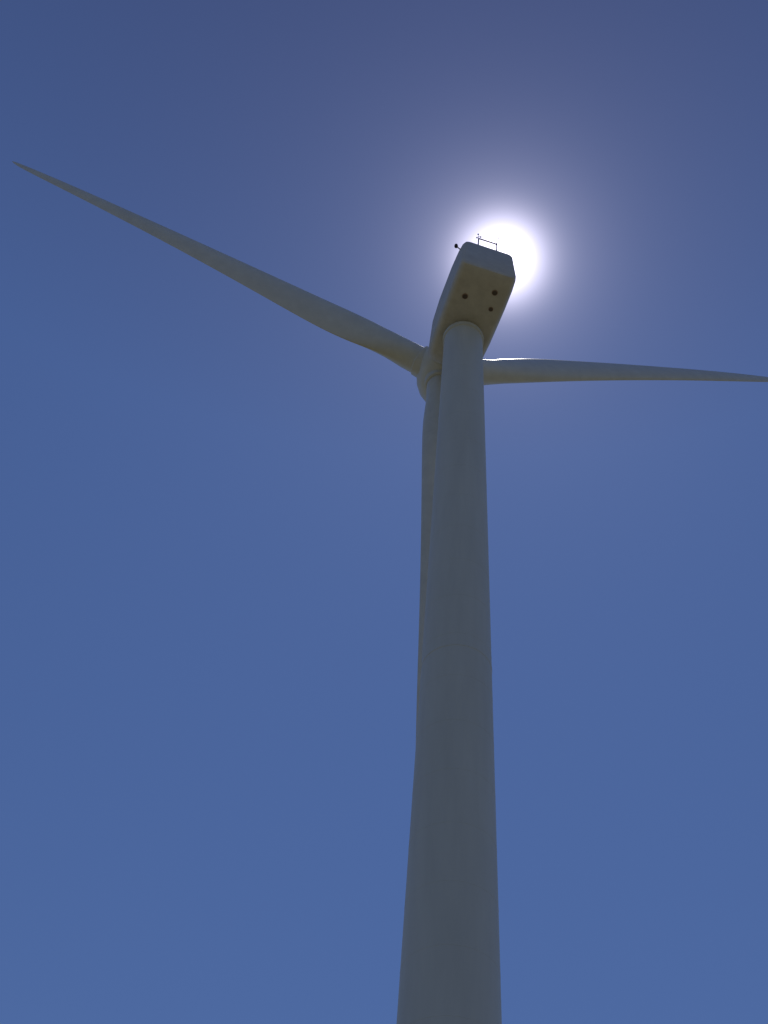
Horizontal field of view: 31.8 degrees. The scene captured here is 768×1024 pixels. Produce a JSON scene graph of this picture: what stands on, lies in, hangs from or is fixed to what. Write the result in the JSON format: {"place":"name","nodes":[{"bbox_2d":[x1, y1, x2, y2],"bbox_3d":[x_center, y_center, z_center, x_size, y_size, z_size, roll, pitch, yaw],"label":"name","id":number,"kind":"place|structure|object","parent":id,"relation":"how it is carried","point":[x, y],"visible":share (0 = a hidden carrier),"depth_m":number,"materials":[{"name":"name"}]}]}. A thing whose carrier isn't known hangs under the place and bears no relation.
{"place":"outdoors","nodes":[
{"label":"outdoors","id":0,"kind":"place"},
{"bbox_2d":[0,0,767,1023],"label":"sky","id":1,"kind":"structure","parent":0,"point":[210,492],"materials":[{"name":"blue"}]},
{"bbox_3d":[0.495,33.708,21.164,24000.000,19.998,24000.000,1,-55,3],"label":"ground","id":2,"kind":"structure","parent":0,"visible":0},
{"bbox_2d":[12,161,767,1023],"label":"wind turbine","id":3,"kind":"object","parent":2,"relation":"on","point":[450,959],"visible":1,"depth_m":61.35,"materials":[{"name":"paint"}]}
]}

